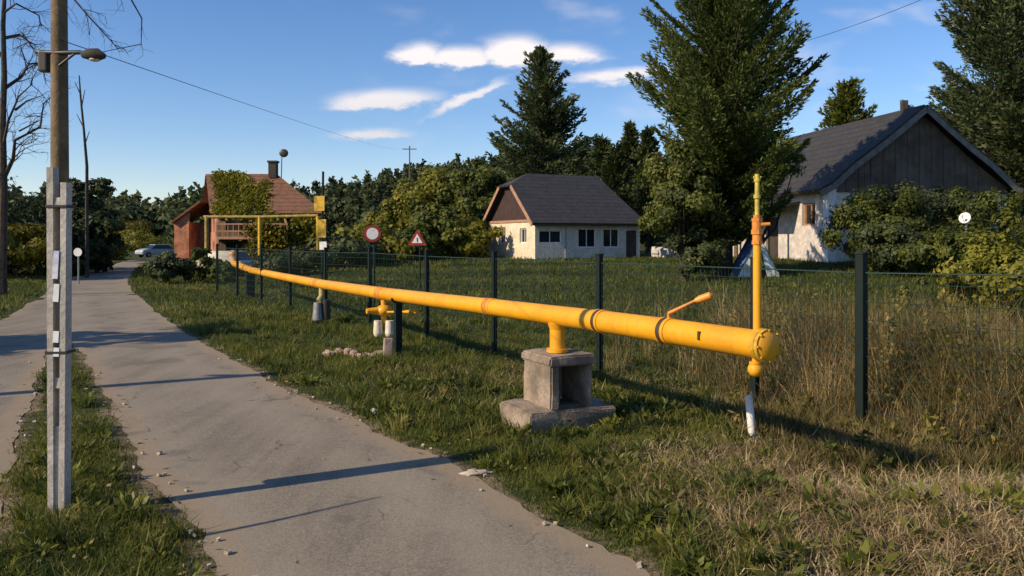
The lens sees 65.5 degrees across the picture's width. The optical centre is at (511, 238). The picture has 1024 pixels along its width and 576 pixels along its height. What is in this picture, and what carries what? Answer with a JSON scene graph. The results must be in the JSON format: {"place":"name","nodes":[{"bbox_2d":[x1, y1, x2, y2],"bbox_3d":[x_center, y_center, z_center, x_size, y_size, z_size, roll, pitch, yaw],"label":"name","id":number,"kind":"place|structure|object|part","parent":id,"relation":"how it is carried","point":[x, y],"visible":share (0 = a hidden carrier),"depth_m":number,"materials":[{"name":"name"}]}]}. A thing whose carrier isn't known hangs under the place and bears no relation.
{"place":"outdoors","nodes":[
{"label":"outdoors","id":0,"kind":"place"},
{"bbox_2d":[196,251,254,275],"bbox_3d":[-16.615,1.455,45.003,4.106,1.460,1.770,0,0,15],"label":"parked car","id":1,"kind":"object","parent":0,"point":[243,254],"visible":0.1,"depth_m":44.36,"materials":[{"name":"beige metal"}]},
{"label":"windows","id":2,"kind":"part","parent":1,"relation":"part of","materials":[{"name":"glass"}]},
{"bbox_2d":[0,259,649,575],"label":"road","id":3,"kind":"structure","parent":0,"point":[271,492],"depth_m":7.50,"materials":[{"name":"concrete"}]},
{"bbox_2d":[0,227,1023,575],"bbox_3d":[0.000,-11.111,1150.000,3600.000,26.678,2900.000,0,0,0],"label":"ground","id":4,"kind":"structure","parent":0,"point":[446,453],"depth_m":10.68,"materials":[{"name":"green plant"}]},
{"bbox_2d":[7,176,46,271],"bbox_3d":[-30.550,-0.673,43.528,10.362,6.148,8.948,0,0,-16],"label":"roadside tree","id":5,"kind":"object","parent":4,"relation":"on","point":[13,198],"visible":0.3,"depth_m":43.20,"materials":[{"name":"green plant"}]},
{"bbox_2d":[7,222,72,278],"bbox_3d":[-25.929,0.769,41.673,5.260,3.267,5.072,0,0,0],"label":"yellow bush","id":6,"kind":"object","parent":4,"relation":"on","point":[31,247],"visible":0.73,"depth_m":41.16,"materials":[{"name":"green plant"}]},
{"bbox_2d":[7,186,113,274],"bbox_3d":[-29.705,-0.555,48.210,9.598,6.083,8.952,0,0,0],"label":"roadside tree","id":7,"kind":"object","parent":4,"relation":"on","point":[29,220],"visible":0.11,"depth_m":47.75,"materials":[{"name":"green plant"}]},
{"bbox_2d":[33,259,90,275],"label":"hedge plant","id":8,"kind":"object","parent":4,"relation":"on","point":[40,271],"visible":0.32,"depth_m":45.53,"materials":[{"name":"green plant"}]},
{"bbox_2d":[14,191,124,270],"bbox_3d":[-31.583,-0.505,55.248,8.736,5.899,8.824,0,0,0],"label":"roadside tree","id":9,"kind":"object","parent":4,"relation":"on","point":[107,202],"visible":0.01,"depth_m":55.73,"materials":[{"name":"green plant"}]},
{"bbox_2d":[35,0,105,515],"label":"utility pole","id":10,"kind":"object","parent":4,"relation":"on","point":[53,62],"visible":0.98,"depth_m":6.29,"materials":[{"name":"concrete"}]},
{"bbox_2d":[59,39,403,148],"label":"power cable","id":11,"kind":"object","parent":10,"relation":"attached to","point":[189,84],"visible":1,"depth_m":9.37,"materials":[{"name":"metal"}]},
{"bbox_2d":[0,0,151,295],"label":"bare tree","id":12,"kind":"object","parent":4,"relation":"on","point":[5,168],"visible":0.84,"depth_m":29.93,"materials":[{"name":"brown plant"}]},
{"bbox_2d":[73,248,81,283],"bbox_3d":[-20.680,1.487,37.980,0.400,2.030,0.120,0,0,0],"label":"road sign","id":13,"kind":"object","parent":4,"relation":"on","point":[77,252],"visible":0.9,"depth_m":37.95,"materials":[{"name":"grey metal"}]},
{"bbox_2d":[75,75,89,277],"bbox_3d":[-23.751,-3.392,44.000,0.840,11.188,0.200,0,0,0],"label":"bare tree","id":14,"kind":"object","parent":4,"relation":"on","point":[86,203],"visible":0.99,"depth_m":43.95,"materials":[{"name":"brown plant"}]},
{"bbox_2d":[69,177,125,259],"bbox_3d":[-27.618,-0.845,52.382,4.108,6.512,3.783,0,0,-23],"label":"tree","id":15,"kind":"object","parent":4,"relation":"on","point":[101,188],"visible":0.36,"depth_m":51.47,"materials":[{"name":"green plant"}]},
{"bbox_2d":[72,206,125,272],"bbox_3d":[-26.175,0.172,49.995,3.741,4.517,4.056,0,0,0],"label":"roadside tree","id":16,"kind":"object","parent":4,"relation":"on","point":[102,221],"visible":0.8,"depth_m":49.27,"materials":[{"name":"green plant"}]},
{"bbox_2d":[114,241,132,259],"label":"green bush","id":17,"kind":"object","parent":4,"relation":"on","point":[122,252],"visible":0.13,"depth_m":80.19,"materials":[{"name":"green plant"}]},
{"bbox_2d":[104,219,153,249],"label":"yellow bush","id":18,"kind":"object","parent":4,"relation":"on","point":[131,226],"visible":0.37,"depth_m":127.66,"materials":[{"name":"green plant"}]},
{"bbox_2d":[119,230,166,250],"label":"green bush","id":19,"kind":"object","parent":4,"relation":"on","point":[136,238],"visible":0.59,"depth_m":119.01,"materials":[{"name":"green plant"}]},
{"bbox_2d":[135,244,173,256],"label":"parked car","id":20,"kind":"object","parent":4,"relation":"on","point":[150,250],"visible":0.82,"depth_m":91.34,"materials":[{"name":"silver metal"}]},
{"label":"windows","id":21,"kind":"part","parent":20,"relation":"part of","materials":[{"name":"black glass"}]},
{"bbox_2d":[143,250,196,284],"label":"round bush","id":22,"kind":"object","parent":4,"relation":"on","point":[160,269],"visible":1,"depth_m":37.50,"materials":[{"name":"green plant"}]},
{"bbox_2d":[170,200,208,258],"bbox_3d":[-25.295,-0.327,63.500,2.345,5.200,3.600,0,0,0],"label":"salmon annex","id":23,"kind":"object","parent":4,"relation":"on","point":[188,235],"visible":0.63,"depth_m":62.00,"materials":[{"name":"paint"}]},
{"bbox_2d":[186,247,215,281],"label":"garden bush","id":24,"kind":"object","parent":4,"relation":"on","point":[199,273],"visible":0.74,"depth_m":39.71,"materials":[{"name":"green plant"}]},
{"bbox_2d":[206,259,240,284],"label":"garden bush","id":25,"kind":"object","parent":4,"relation":"on","point":[211,277],"visible":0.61,"depth_m":36.72,"materials":[{"name":"green plant"}]},
{"bbox_2d":[245,271,254,297],"bbox_3d":[-9.625,1.744,29.276,0.300,1.080,0.300,0,0,-26],"label":"support post","id":26,"kind":"object","parent":4,"relation":"on","point":[251,284],"visible":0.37,"depth_m":29.15,"materials":[{"name":"metal"}]},
{"bbox_2d":[203,214,319,266],"bbox_3d":[-15.716,0.436,50.000,7.314,3.886,0.240,0,0,0],"label":"pipe portal","id":27,"kind":"object","parent":4,"relation":"on","point":[208,217],"visible":0.77,"depth_m":49.91,"materials":[{"name":"yellow paint"}]},
{"bbox_2d":[201,160,325,250],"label":"red tiled house","id":28,"kind":"structure","parent":4,"relation":"on","point":[287,198],"depth_m":58.36,"materials":[{"name":"tile"}]},
{"bbox_2d":[226,219,241,229],"bbox_3d":[-20.316,-1.048,58.119,1.217,1.100,0.114,0,0,0],"label":"window","id":29,"kind":"structure","parent":28,"relation":"in","point":[230,227],"depth_m":58.15,"materials":[{"name":"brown wood"}]},
{"bbox_2d":[226,242,241,250],"bbox_3d":[-20.316,0.802,58.119,1.217,1.100,0.114,0,0,0],"label":"window","id":30,"kind":"structure","parent":28,"relation":"in","point":[229,245],"depth_m":58.15,"materials":[{"name":"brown wood"}]},
{"bbox_2d":[208,168,275,221],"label":"climbing vine","id":31,"kind":"object","parent":28,"relation":"attached to","point":[233,202],"visible":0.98,"depth_m":58.95,"materials":[{"name":"green plant"}]},
{"bbox_2d":[279,149,287,177],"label":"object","id":32,"kind":"object","parent":28,"relation":"on","point":[283,152],"visible":0.98,"depth_m":61.37,"materials":[{"name":"metal"}]},
{"bbox_2d":[268,210,326,251],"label":"climbing vine","id":33,"kind":"object","parent":28,"relation":"attached to","point":[302,231],"visible":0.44,"depth_m":56.87,"materials":[{"name":"green plant"}]},
{"bbox_2d":[238,218,290,259],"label":"bush","id":34,"kind":"object","parent":4,"relation":"on","point":[273,239],"visible":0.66,"depth_m":56.16,"materials":[{"name":"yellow plant"}]},
{"bbox_2d":[245,249,302,277],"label":"garden bush","id":35,"kind":"object","parent":4,"relation":"on","point":[296,263],"visible":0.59,"depth_m":43.46,"materials":[{"name":"green plant"}]},
{"bbox_2d":[283,244,339,273],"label":"garden bush","id":36,"kind":"object","parent":4,"relation":"on","point":[307,257],"visible":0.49,"depth_m":45.36,"materials":[{"name":"green plant"}]},
{"bbox_2d":[314,171,326,278],"bbox_3d":[-8.397,-0.237,34.987,0.585,5.379,0.163,0,0,11],"label":"marker post","id":37,"kind":"object","parent":4,"relation":"on","point":[319,203],"visible":0.91,"depth_m":34.93,"materials":[{"name":"yellow metal"}]},
{"bbox_2d":[10,346,642,575],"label":"gravel","id":38,"kind":"structure","parent":4,"relation":"on","point":[228,551],"depth_m":7.32,"materials":[{"name":"grey gravel"}]},
{"bbox_2d":[322,349,335,356],"bbox_3d":[-3.349,2.140,14.564,0.293,0.205,0.251,0,0,0],"label":"kerb stone","id":39,"kind":"object","parent":4,"relation":"on","point":[326,351],"visible":0.55,"depth_m":14.50,"materials":[{"name":"beige stone"}]},
{"bbox_2d":[282,232,395,268],"bbox_3d":[-10.922,1.004,52.213,6.584,2.810,6.137,0,0,35],"label":"leafy bush","id":40,"kind":"object","parent":4,"relation":"on","point":[340,243],"visible":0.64,"depth_m":50.71,"materials":[{"name":"green plant"}]},
{"bbox_2d":[364,225,380,305],"bbox_3d":[-4.386,1.020,25.030,0.530,2.852,0.112,0,0,-9],"label":"road sign","id":41,"kind":"object","parent":4,"relation":"on","point":[372,233],"visible":0.92,"depth_m":24.99,"materials":[{"name":"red metal"}]},
{"bbox_2d":[330,220,415,261],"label":"leafy bush","id":42,"kind":"object","parent":4,"relation":"on","point":[389,242],"visible":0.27,"depth_m":57.96,"materials":[{"name":"green plant"}]},
{"bbox_2d":[383,338,392,358],"bbox_3d":[-2.215,1.983,14.200,0.181,0.406,0.120,0,0,-17],"label":"boundary stone","id":43,"kind":"object","parent":4,"relation":"on","point":[387,343],"visible":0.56,"depth_m":14.14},
{"bbox_2d":[356,188,436,231],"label":"leafy tree","id":44,"kind":"object","parent":4,"relation":"on","point":[396,215],"visible":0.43,"depth_m":72.50,"materials":[{"name":"green plant"}]},
{"bbox_2d":[391,298,401,356],"bbox_3d":[-2.065,1.666,14.430,0.284,1.178,0.125,0,0,-26],"label":"support post","id":45,"kind":"object","parent":4,"relation":"on","point":[397,326],"visible":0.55,"depth_m":14.37,"materials":[{"name":"metal"}]},
{"bbox_2d":[10,133,803,245],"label":"forest","id":46,"kind":"object","parent":4,"relation":"on","point":[352,203],"visible":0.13,"depth_m":176.06,"materials":[{"name":"green plant"}]},
{"bbox_2d":[403,146,416,184],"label":"utility pole","id":47,"kind":"object","parent":4,"relation":"on","point":[409,149],"visible":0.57,"depth_m":124.91,"materials":[{"name":"grey wood"}]},
{"bbox_2d":[408,230,425,289],"bbox_3d":[-3.688,1.033,31.029,0.727,2.756,0.131,0,0,0],"label":"road sign","id":48,"kind":"object","parent":4,"relation":"on","point":[417,239],"visible":0.87,"depth_m":31.00,"materials":[{"name":"red metal"}]},
{"bbox_2d":[389,220,445,260],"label":"leafy bush","id":49,"kind":"object","parent":4,"relation":"on","point":[429,238],"visible":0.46,"depth_m":60.87,"materials":[{"name":"green plant"}]},
{"bbox_2d":[381,166,462,226],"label":"leafy tree","id":50,"kind":"object","parent":4,"relation":"on","point":[430,180],"visible":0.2,"depth_m":76.05,"materials":[{"name":"green plant"}]},
{"bbox_2d":[406,200,487,257],"bbox_3d":[-5.466,-0.596,65.886,6.905,5.236,6.834,0,0,0],"label":"leafy bush","id":51,"kind":"object","parent":4,"relation":"on","point":[437,219],"visible":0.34,"depth_m":64.47,"materials":[{"name":"green plant"}]},
{"bbox_2d":[419,164,497,206],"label":"leafy tree","id":52,"kind":"object","parent":4,"relation":"on","point":[459,184],"visible":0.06,"depth_m":77.82,"materials":[{"name":"green plant"}]},
{"bbox_2d":[433,158,506,247],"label":"leafy tree","id":53,"kind":"object","parent":4,"relation":"on","point":[472,198],"visible":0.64,"depth_m":70.48,"materials":[{"name":"green plant"}]},
{"bbox_2d":[439,220,503,258],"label":"leafy bush","id":54,"kind":"object","parent":4,"relation":"on","point":[475,244],"visible":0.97,"depth_m":62.73,"materials":[{"name":"green plant"}]},
{"bbox_2d":[458,469,494,475],"bbox_3d":[-0.327,2.185,7.391,0.341,0.062,0.143,0,0,-8],"label":"stone","id":55,"kind":"object","parent":4,"relation":"on","point":[472,472],"visible":0.94,"depth_m":7.35,"materials":[{"name":"beige stone"}]},
{"bbox_2d":[10,370,1011,575],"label":"fallen leaves","id":56,"kind":"object","parent":4,"relation":"on","point":[194,535],"visible":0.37,"depth_m":7.00,"materials":[{"name":"brown plant"}]},
{"bbox_2d":[4,371,1023,575],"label":"ground weeds","id":57,"kind":"object","parent":4,"relation":"on","point":[854,554],"visible":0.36,"depth_m":6.14,"materials":[{"name":"green plant"}]},
{"bbox_2d":[481,45,597,195],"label":"spruce tree","id":58,"kind":"object","parent":4,"relation":"on","point":[542,143],"visible":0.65,"depth_m":73.75,"materials":[{"name":"green plant"}]},
{"bbox_2d":[500,347,615,434],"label":"concrete plinth","id":59,"kind":"structure","parent":4,"relation":"on","point":[557,387],"depth_m":9.21,"materials":[{"name":"grey concrete"}]},
{"bbox_2d":[229,174,782,376],"bbox_3d":[-4.418,0.806,19.015,0.731,2.652,28.493,0,0,-27],"label":"gas pipe","id":60,"kind":"object","parent":59,"relation":"on","point":[758,344],"visible":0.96,"depth_m":8.39,"materials":[{"name":"yellow metal"}]},
{"bbox_2d":[483,173,642,259],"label":"white house","id":61,"kind":"structure","parent":4,"relation":"on","point":[537,216],"depth_m":62.98,"materials":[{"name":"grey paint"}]},
{"bbox_2d":[500,227,504,242],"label":"window","id":62,"kind":"structure","parent":61,"relation":"in","point":[502,239],"depth_m":65.74,"materials":[{"name":"black glass"}]},
{"bbox_2d":[521,228,525,242],"bbox_3d":[0.999,-0.181,61.973,0.586,1.150,1.127,0,0,0],"label":"window","id":63,"kind":"structure","parent":61,"relation":"in","point":[523,230],"depth_m":62.29,"materials":[{"name":"white paint"}]},
{"bbox_2d":[539,230,560,242],"bbox_3d":[2.871,-0.106,60.702,1.807,1.000,0.901,0,0,0],"label":"window","id":64,"kind":"structure","parent":61,"relation":"in","point":[545,236],"depth_m":60.70,"materials":[{"name":"black glass"}]},
{"bbox_2d":[578,228,595,247],"bbox_3d":[5.798,-0.006,62.057,1.490,1.500,0.754,0,0,0],"label":"window","id":65,"kind":"structure","parent":61,"relation":"in","point":[586,236],"depth_m":62.06,"materials":[{"name":"white paint"}]},
{"bbox_2d":[603,228,618,247],"bbox_3d":[7.794,-0.006,62.982,1.399,1.500,0.712,0,0,0],"label":"window","id":66,"kind":"structure","parent":61,"relation":"in","point":[610,236],"depth_m":62.99,"materials":[{"name":"white paint"}]},
{"bbox_2d":[626,230,635,257],"bbox_3d":[9.508,0.544,63.566,0.900,2.300,0.120,0,0,-25],"label":"door","id":67,"kind":"structure","parent":61,"relation":"in","point":[630,234],"depth_m":63.47,"materials":[{"name":"brown wood"}]},
{"bbox_2d":[568,139,589,175],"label":"conifer tree","id":68,"kind":"object","parent":4,"relation":"on","point":[583,157],"visible":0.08,"depth_m":97.53,"materials":[{"name":"green plant"}]},
{"bbox_2d":[585,133,618,191],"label":"conifer tree","id":69,"kind":"object","parent":4,"relation":"on","point":[601,145],"visible":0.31,"depth_m":91.38,"materials":[{"name":"green plant"}]},
{"bbox_2d":[216,244,1023,459],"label":"fence","id":70,"kind":"object","parent":4,"relation":"on","point":[861,272],"visible":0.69,"depth_m":10.55,"materials":[{"name":"metal"}]},
{"bbox_2d":[597,141,646,235],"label":"conifer tree","id":71,"kind":"object","parent":4,"relation":"on","point":[614,162],"visible":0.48,"depth_m":85.28,"materials":[{"name":"green plant"}]},
{"bbox_2d":[618,119,645,241],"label":"conifer tree","id":72,"kind":"object","parent":4,"relation":"on","point":[629,140],"visible":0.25,"depth_m":94.46,"materials":[{"name":"green plant"}]},
{"bbox_2d":[625,124,671,252],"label":"conifer tree","id":73,"kind":"object","parent":4,"relation":"on","point":[649,143],"visible":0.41,"depth_m":89.59,"materials":[{"name":"green plant"}]},
{"bbox_2d":[651,247,677,257],"bbox_3d":[12.817,1.323,64.228,3.804,1.294,1.308,0,0,-25],"label":"rubble heap","id":74,"kind":"object","parent":4,"relation":"on","point":[660,251],"visible":0.41,"depth_m":63.43,"materials":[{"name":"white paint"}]},
{"bbox_2d":[633,138,734,281],"bbox_3d":[6.848,-0.970,30.852,3.895,5.747,5.333,0,0,0],"label":"leafy tree","id":75,"kind":"object","parent":4,"relation":"on","point":[671,202],"visible":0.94,"depth_m":30.24,"materials":[{"name":"green plant"}]},
{"bbox_2d":[346,351,1023,575],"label":"dry grass","id":76,"kind":"structure","parent":4,"relation":"on","point":[802,517],"depth_m":5.62,"materials":[{"name":"beige plant"}]},
{"bbox_2d":[665,223,735,279],"bbox_3d":[7.300,0.648,30.693,2.661,2.464,2.695,0,0,-43],"label":"leafy shrub","id":77,"kind":"object","parent":4,"relation":"on","point":[696,251],"visible":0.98,"depth_m":30.21,"materials":[{"name":"leaves"},{"name":"bark"}]},
{"bbox_2d":[624,0,829,275],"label":"larch tree","id":78,"kind":"object","parent":4,"relation":"on","point":[720,86],"visible":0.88,"depth_m":30.45,"materials":[{"name":"green plant"}]},
{"bbox_2d":[734,245,737,255],"bbox_3d":[12.942,-4.590,46.000,1.400,11.527,0.260,0,0,0],"label":"utility pole","id":79,"kind":"object","parent":4,"relation":"on","point":[735,250],"visible":0.03,"depth_m":45.89,"materials":[{"name":"brown wood"}]},
{"bbox_2d":[775,0,919,49],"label":"power cable","id":80,"kind":"object","parent":79,"relation":"attached to","point":[862,22],"visible":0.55,"depth_m":37.80,"materials":[{"name":"metal"}]},
{"bbox_2d":[744,395,756,439],"bbox_3d":[2.571,2.002,8.553,0.141,0.633,0.092,0,0,0],"label":"marker stub","id":81,"kind":"object","parent":4,"relation":"on","point":[748,399],"visible":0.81,"depth_m":8.52,"materials":[{"name":"white paint"}]},
{"bbox_2d":[729,235,780,276],"bbox_3d":[9.469,0.643,31.175,1.763,1.765,1.300,0,0,0],"label":"play tent","id":82,"kind":"object","parent":4,"relation":"on","point":[743,256],"visible":0.59,"depth_m":30.56,"materials":[{"name":"blue fabric"}]},
{"bbox_2d":[732,130,806,243],"bbox_3d":[10.178,-1.455,33.161,3.691,6.183,3.817,0,0,0],"label":"leafy tree","id":83,"kind":"object","parent":4,"relation":"on","point":[799,159],"visible":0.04,"depth_m":32.41,"materials":[{"name":"green plant"}]},
{"bbox_2d":[581,268,1023,480],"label":"weeds","id":84,"kind":"object","parent":4,"relation":"on","point":[928,373],"visible":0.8,"depth_m":9.03,"materials":[{"name":"plant"}]},
{"bbox_2d":[627,282,1022,474],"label":"leafy weeds","id":85,"kind":"object","parent":4,"relation":"on","point":[883,449],"visible":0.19,"depth_m":8.63,"materials":[{"name":"green plant"}]},
{"bbox_2d":[813,76,878,130],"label":"spruce tree","id":86,"kind":"object","parent":4,"relation":"on","point":[846,103],"visible":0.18,"depth_m":65.33,"materials":[{"name":"needle"},{"name":"bark"}]},
{"bbox_2d":[817,184,928,271],"bbox_3d":[14.078,-0.276,30.937,3.910,3.624,3.913,0,0,33],"label":"hedge shrub","id":87,"kind":"object","parent":4,"relation":"on","point":[854,211],"visible":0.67,"depth_m":30.32,"materials":[{"name":"green plant"}]},
{"bbox_2d":[733,100,1022,262],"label":"gabled house","id":88,"kind":"structure","parent":4,"relation":"on","point":[927,147],"depth_m":38.14,"materials":[{"name":"white paint"}]},
{"bbox_2d":[768,217,777,257],"bbox_3d":[14.006,0.064,42.481,0.317,2.350,1.396,0,0,0],"label":"door","id":89,"kind":"structure","parent":88,"relation":"in","point":[773,239],"depth_m":42.69,"materials":[{"name":"brown wood"}]},
{"bbox_2d":[804,203,814,225],"bbox_3d":[14.609,-1.161,38.830,0.284,1.100,1.199,0,0,0],"label":"window","id":90,"kind":"structure","parent":88,"relation":"in","point":[809,208],"depth_m":39.10,"materials":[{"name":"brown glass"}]},
{"bbox_2d":[843,220,955,276],"bbox_3d":[14.024,0.456,28.935,3.378,2.215,3.632,0,0,0],"label":"hedge shrub","id":91,"kind":"object","parent":4,"relation":"on","point":[881,241],"visible":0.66,"depth_m":28.25,"materials":[{"name":"green plant"}]},
{"bbox_2d":[900,481,930,494],"bbox_3d":[3.198,2.014,6.304,0.390,0.154,0.213,0,0,-16],"label":"stone","id":92,"kind":"object","parent":4,"relation":"on","point":[917,486],"visible":0.09,"depth_m":6.28,"materials":[{"name":"grey stone"}]},
{"bbox_2d":[889,277,950,324],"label":"weed bush","id":93,"kind":"object","parent":4,"relation":"on","point":[920,281],"visible":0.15,"depth_m":12.53,"materials":[{"name":"green plant"}]},
{"bbox_2d":[869,179,991,232],"bbox_3d":[16.443,-0.477,32.424,4.984,3.761,5.036,0,0,0],"label":"hedge shrub","id":94,"kind":"object","parent":4,"relation":"on","point":[934,204],"visible":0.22,"depth_m":30.65,"materials":[{"name":"green plant"}]},
{"bbox_2d":[890,223,978,277],"bbox_3d":[15.039,0.493,28.168,3.611,2.079,3.213,0,0,0],"label":"hedge shrub","id":95,"kind":"object","parent":4,"relation":"on","point":[949,242],"visible":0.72,"depth_m":27.23,"materials":[{"name":"green plant"}]},
{"bbox_2d":[933,90,965,132],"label":"pine tree","id":96,"kind":"object","parent":4,"relation":"on","point":[939,105],"depth_m":57.94,"materials":[{"name":"green plant"}]},
{"bbox_2d":[933,256,984,320],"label":"bramble bush","id":97,"kind":"object","parent":4,"relation":"on","point":[936,281],"visible":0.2,"depth_m":16.84,"materials":[{"name":"green plant"}]},
{"bbox_2d":[935,319,983,356],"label":"weed bush","id":98,"kind":"object","parent":4,"relation":"on","point":[964,321],"visible":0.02,"depth_m":9.68,"materials":[{"name":"green plant"}]},
{"bbox_2d":[899,0,1023,175],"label":"pine tree","id":99,"kind":"object","parent":4,"relation":"on","point":[994,46],"visible":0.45,"depth_m":50.58,"materials":[{"name":"green plant"}]},
{"bbox_2d":[959,212,970,229],"bbox_3d":[16.425,0.263,28.960,0.374,2.398,0.364,0,0,0],"label":"satellite dish","id":100,"kind":"object","parent":4,"relation":"on","point":[965,217],"visible":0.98,"depth_m":28.96,"materials":[{"name":"white paint"}]},
{"bbox_2d":[929,186,1023,246],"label":"hedge shrub","id":101,"kind":"object","parent":4,"relation":"on","point":[983,208],"visible":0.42,"depth_m":30.27,"materials":[{"name":"green plant"}]},
{"bbox_2d":[933,209,1023,323],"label":"bramble bush","id":102,"kind":"object","parent":4,"relation":"on","point":[979,249],"visible":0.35,"depth_m":15.84,"materials":[{"name":"green plant"}]},
{"bbox_2d":[958,240,1023,338],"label":"bramble bush","id":103,"kind":"object","parent":4,"relation":"on","point":[1004,254],"visible":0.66,"depth_m":15.02,"materials":[{"name":"green plant"}]},
{"bbox_2d":[960,93,1023,245],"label":"pine tree","id":104,"kind":"object","parent":4,"relation":"on","point":[1009,135],"visible":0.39,"depth_m":45.47,"materials":[{"name":"green plant"}]},
{"bbox_2d":[981,355,1022,393],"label":"weed bush","id":105,"kind":"object","parent":4,"relation":"on","point":[1011,358],"visible":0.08,"depth_m":8.52,"materials":[{"name":"green plant"}]},
{"bbox_2d":[0,0,1023,206],"label":"sky","id":106,"kind":"structure","parent":0,"point":[430,77],"materials":[{"name":"blue"}]}
]}

